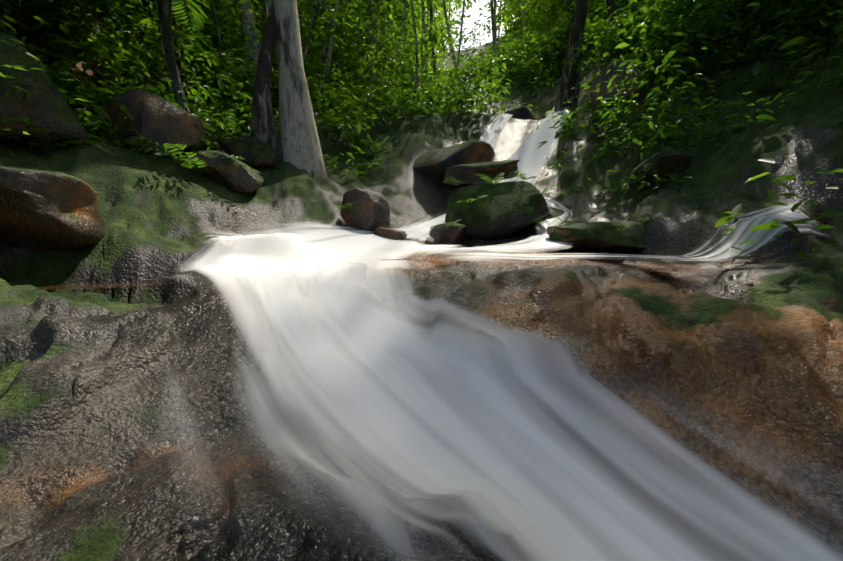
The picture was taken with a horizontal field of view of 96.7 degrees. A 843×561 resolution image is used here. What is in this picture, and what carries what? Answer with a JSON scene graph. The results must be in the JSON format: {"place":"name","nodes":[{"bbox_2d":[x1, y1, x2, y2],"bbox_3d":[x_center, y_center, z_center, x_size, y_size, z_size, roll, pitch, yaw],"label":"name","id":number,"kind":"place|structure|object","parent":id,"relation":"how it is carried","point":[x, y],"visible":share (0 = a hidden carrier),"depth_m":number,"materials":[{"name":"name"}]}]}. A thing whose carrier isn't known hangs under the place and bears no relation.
{"place":"outdoors","nodes":[
{"label":"outdoors","id":0,"kind":"place"},
{"bbox_2d":[0,0,842,560],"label":"ground","id":1,"kind":"structure","parent":0,"point":[758,346],"depth_m":2.36,"materials":[{"name":"brown stone"}]},
{"bbox_2d":[0,34,91,144],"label":"boulder","id":2,"kind":"object","parent":1,"relation":"on","point":[51,110],"visible":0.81,"depth_m":3.73,"materials":[{"name":"green stone"}]},
{"bbox_2d":[0,166,104,250],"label":"boulder","id":3,"kind":"object","parent":1,"relation":"on","point":[47,210],"visible":0.88,"depth_m":2.90,"materials":[{"name":"brown stone"}]},
{"bbox_2d":[4,0,100,54],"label":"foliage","id":4,"kind":"object","parent":1,"relation":"on","point":[41,8],"visible":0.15,"depth_m":6.16,"materials":[{"name":"green plant"}]},
{"bbox_2d":[15,282,172,290],"bbox_3d":[-3.355,0.037,3.095,2.584,0.001,1.318,0,4,1],"label":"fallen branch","id":5,"kind":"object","parent":1,"relation":"on","point":[81,286],"depth_m":3.05,"materials":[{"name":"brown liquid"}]},
{"bbox_2d":[105,88,204,155],"bbox_3d":[-3.837,-2.110,5.444,1.139,0.932,1.305,-3,5,-39],"label":"boulder","id":6,"kind":"object","parent":1,"relation":"on","point":[160,120],"visible":0.65,"depth_m":4.98,"materials":[{"name":"brown stone"}]},
{"bbox_2d":[171,0,184,93],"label":"thin tree","id":7,"kind":"object","parent":1,"relation":"on","point":[179,66],"visible":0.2,"depth_m":7.69,"materials":[{"name":"grey plant"}]},
{"bbox_2d":[162,0,208,156],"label":"palm","id":8,"kind":"object","parent":1,"relation":"on","point":[168,44],"visible":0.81,"depth_m":6.06,"materials":[{"name":"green plant"}]},
{"bbox_2d":[197,150,263,193],"bbox_3d":[-2.811,-1.529,5.572,0.816,0.641,1.088,-1,4,-20],"label":"boulder","id":9,"kind":"object","parent":1,"relation":"on","point":[240,179],"visible":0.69,"depth_m":5.14,"materials":[{"name":"stone"}]},
{"bbox_2d":[217,135,277,168],"bbox_3d":[-2.969,-2.154,6.422,0.939,0.524,0.885,-1,4,-19],"label":"boulder","id":10,"kind":"object","parent":1,"relation":"on","point":[248,148],"visible":0.75,"depth_m":6.11,"materials":[{"name":"green stone"}]},
{"bbox_2d":[240,0,259,73],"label":"pale tree","id":11,"kind":"object","parent":1,"relation":"on","point":[253,33],"visible":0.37,"depth_m":11.37,"materials":[{"name":"grey plant"}]},
{"bbox_2d":[251,0,283,164],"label":"leaning tree","id":12,"kind":"object","parent":1,"relation":"on","point":[263,127],"visible":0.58,"depth_m":6.40,"materials":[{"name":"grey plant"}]},
{"bbox_2d":[267,0,274,54],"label":"tree","id":13,"kind":"object","parent":1,"relation":"on","point":[269,3],"depth_m":14.95,"materials":[{"name":"brown plant"}]},
{"bbox_2d":[273,0,326,178],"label":"pale tree","id":14,"kind":"object","parent":1,"relation":"on","point":[300,143],"visible":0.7,"depth_m":6.57,"materials":[{"name":"grey plant"}]},
{"bbox_2d":[195,225,461,254],"bbox_3d":[-0.995,-0.449,4.602,3.566,0.714,1.357,-2,5,-28],"label":"water foam","id":15,"kind":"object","parent":1,"relation":"on","point":[434,247],"visible":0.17,"depth_m":4.53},
{"bbox_2d":[320,0,339,88],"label":"tree trunk","id":16,"kind":"object","parent":1,"relation":"on","point":[329,54],"visible":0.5,"depth_m":13.42,"materials":[{"name":"grey plant"}]},
{"bbox_2d":[340,188,390,233],"bbox_3d":[-0.820,-1.026,5.978,0.767,0.813,0.701,2,5,29],"label":"round boulder","id":17,"kind":"object","parent":1,"relation":"on","point":[370,211],"visible":0.77,"depth_m":5.67,"materials":[{"name":"brown stone"}]},
{"bbox_2d":[369,0,375,87],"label":"tree","id":18,"kind":"object","parent":1,"relation":"on","point":[374,39],"visible":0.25,"depth_m":16.28,"materials":[{"name":"grey plant"}]},
{"bbox_2d":[374,227,408,240],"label":"boulder","id":19,"kind":"object","parent":1,"relation":"on","point":[394,234],"visible":0.4,"depth_m":5.31,"materials":[{"name":"brown stone"}]},
{"bbox_2d":[396,0,407,87],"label":"tree","id":20,"kind":"object","parent":1,"relation":"on","point":[403,17],"visible":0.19,"depth_m":18.30,"materials":[{"name":"grey plant"}]},
{"bbox_2d":[401,0,416,91],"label":"tree","id":21,"kind":"object","parent":1,"relation":"on","point":[410,71],"visible":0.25,"depth_m":20.28,"materials":[{"name":"grey plant"}]},
{"bbox_2d":[0,0,841,230],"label":"ferns","id":22,"kind":"object","parent":1,"relation":"on","point":[189,164],"visible":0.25,"depth_m":6.16,"materials":[{"name":"green plant"}]},
{"bbox_2d":[0,0,842,260],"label":"foliage","id":23,"kind":"object","parent":1,"relation":"on","point":[704,20],"visible":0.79,"depth_m":8.17,"materials":[{"name":"green plant"}]},
{"bbox_2d":[421,0,426,100],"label":"tree","id":24,"kind":"object","parent":1,"relation":"on","point":[424,35],"visible":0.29,"depth_m":16.82,"materials":[{"name":"grey plant"}]},
{"bbox_2d":[430,1,436,77],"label":"tree","id":25,"kind":"object","parent":1,"relation":"on","point":[431,21],"visible":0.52,"depth_m":24.58,"materials":[{"name":"grey plant"}]},
{"bbox_2d":[104,0,763,114],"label":"sapling stems","id":26,"kind":"object","parent":1,"relation":"on","point":[317,7],"visible":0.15,"depth_m":13.14,"materials":[{"name":"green plant"}]},
{"bbox_2d":[424,222,466,247],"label":"boulder","id":27,"kind":"object","parent":1,"relation":"on","point":[441,234],"visible":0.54,"depth_m":5.60,"materials":[{"name":"brown stone"}]},
{"bbox_2d":[329,0,562,84],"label":"forest trunks","id":28,"kind":"object","parent":1,"relation":"on","point":[336,53],"visible":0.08,"depth_m":82.44,"materials":[{"name":"green plant"}]},
{"bbox_2d":[158,222,744,560],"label":"water chute","id":29,"kind":"object","parent":1,"relation":"on","point":[241,256],"visible":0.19,"depth_m":2.80,"materials":[{"name":"white liquid"}]},
{"bbox_2d":[442,0,461,86],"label":"tree","id":30,"kind":"object","parent":1,"relation":"on","point":[448,31],"visible":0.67,"depth_m":26.87,"materials":[{"name":"grey plant"}]},
{"bbox_2d":[413,140,494,186],"bbox_3d":[0.727,-2.593,8.751,1.975,1.068,1.440,0,4,1],"label":"boulder","id":31,"kind":"object","parent":1,"relation":"on","point":[435,164],"visible":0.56,"depth_m":8.24,"materials":[{"name":"brown stone"}]},
{"bbox_2d":[456,0,464,79],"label":"tree","id":32,"kind":"object","parent":1,"relation":"on","point":[460,33],"visible":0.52,"depth_m":20.43,"materials":[{"name":"grey plant"}]},
{"bbox_2d":[110,260,842,560],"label":"waterfall","id":33,"kind":"structure","parent":1,"relation":"on","point":[434,412],"depth_m":1.56,"materials":[{"name":"white liquid"}]},
{"bbox_2d":[395,107,568,242],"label":"waterfalls","id":34,"kind":"object","parent":1,"relation":"on","point":[529,156],"visible":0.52,"depth_m":10.18,"materials":[{"name":"white water"}]},
{"bbox_2d":[479,113,512,150],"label":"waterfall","id":35,"kind":"structure","parent":34,"relation":"attached to","point":[494,132],"depth_m":11.00,"materials":[{"name":"white liquid"}]},
{"bbox_2d":[371,249,594,249],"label":"pool","id":36,"kind":"structure","parent":1,"relation":"on","point":[509,249],"depth_m":4.46,"materials":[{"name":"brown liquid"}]},
{"bbox_2d":[490,0,498,75],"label":"tree","id":37,"kind":"object","parent":1,"relation":"on","point":[491,2],"visible":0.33,"depth_m":28.62,"materials":[{"name":"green plant"}]},
{"bbox_2d":[493,0,498,79],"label":"tree","id":38,"kind":"object","parent":1,"relation":"on","point":[494,31],"visible":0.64,"depth_m":23.53,"materials":[{"name":"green plant"}]},
{"bbox_2d":[445,180,548,239],"bbox_3d":[1.468,-1.185,6.543,1.684,1.084,1.669,-2,4,-23],"label":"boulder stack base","id":39,"kind":"object","parent":1,"relation":"on","point":[501,210],"visible":0.9,"depth_m":5.84,"materials":[{"name":"green stone"}]},
{"bbox_2d":[443,160,518,183],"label":"boulder","id":40,"kind":"object","parent":39,"relation":"on","point":[492,170],"visible":0.92,"depth_m":6.41,"materials":[{"name":"stone"}]},
{"bbox_2d":[504,106,536,119],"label":"rock","id":41,"kind":"object","parent":1,"relation":"on","point":[524,113],"visible":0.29,"depth_m":12.35,"materials":[{"name":"stone"}]},
{"bbox_2d":[521,0,524,39],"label":"tree","id":42,"kind":"object","parent":1,"relation":"on","point":[523,24],"visible":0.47,"depth_m":24.27,"materials":[{"name":"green plant"}]},
{"bbox_2d":[530,206,571,224],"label":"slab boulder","id":43,"kind":"object","parent":1,"relation":"on","point":[553,212],"visible":0.06,"depth_m":6.96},
{"bbox_2d":[567,0,573,33],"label":"tree","id":44,"kind":"object","parent":1,"relation":"on","point":[569,2],"visible":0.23,"depth_m":18.59,"materials":[{"name":"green plant"}]},
{"bbox_2d":[554,0,588,111],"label":"leaning tree","id":45,"kind":"object","parent":1,"relation":"on","point":[570,78],"visible":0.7,"depth_m":12.74,"materials":[{"name":"brown plant"}]},
{"bbox_2d":[547,221,646,252],"bbox_3d":[2.759,-0.621,5.494,2.166,0.553,0.784,-1,4,-13],"label":"long boulder","id":46,"kind":"object","parent":1,"relation":"on","point":[597,236],"visible":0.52,"depth_m":5.11,"materials":[{"name":"green stone"}]},
{"bbox_2d":[606,0,628,57],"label":"leaning tree","id":47,"kind":"object","parent":1,"relation":"on","point":[610,10],"visible":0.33,"depth_m":12.51,"materials":[{"name":"brown plant"}]},
{"bbox_2d":[587,60,651,113],"bbox_3d":[5.456,-5.146,10.237,1.669,1.546,2.038,2,4,25],"label":"boulder","id":48,"kind":"object","parent":1,"relation":"on","point":[602,77],"visible":0.46,"depth_m":9.53,"materials":[{"name":"stone"}]},
{"bbox_2d":[439,202,823,261],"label":"stream water","id":49,"kind":"structure","parent":1,"relation":"on","point":[787,214],"depth_m":4.23,"materials":[{"name":"white liquid"}]},
{"bbox_2d":[545,260,766,260],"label":"pool","id":50,"kind":"structure","parent":1,"relation":"on","point":[663,260],"depth_m":3.82,"materials":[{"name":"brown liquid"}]},
{"bbox_2d":[627,145,691,187],"bbox_3d":[4.257,-1.957,6.578,1.351,0.632,0.856,-3,5,-34],"label":"boulder","id":51,"kind":"object","parent":1,"relation":"on","point":[666,161],"visible":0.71,"depth_m":6.29,"materials":[{"name":"stone"}]},
{"bbox_2d":[838,120,842,129],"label":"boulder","id":52,"kind":"object","parent":1,"relation":"on","point":[840,125],"visible":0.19,"depth_m":5.11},
{"bbox_2d":[298,0,560,85],"bbox_3d":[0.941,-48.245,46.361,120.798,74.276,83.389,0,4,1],"label":"foliage","id":53,"kind":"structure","parent":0,"point":[439,3],"depth_m":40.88,"materials":[{"name":"green plant"}]},
{"bbox_2d":[408,0,524,52],"label":"sky","id":54,"kind":"structure","parent":0,"point":[474,11],"materials":[{"name":"white"}]},
{"bbox_2d":[418,197,573,254],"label":"water","id":55,"kind":"structure","parent":0,"point":[540,240],"depth_m":4.80,"materials":[{"name":"white water"}]}
]}

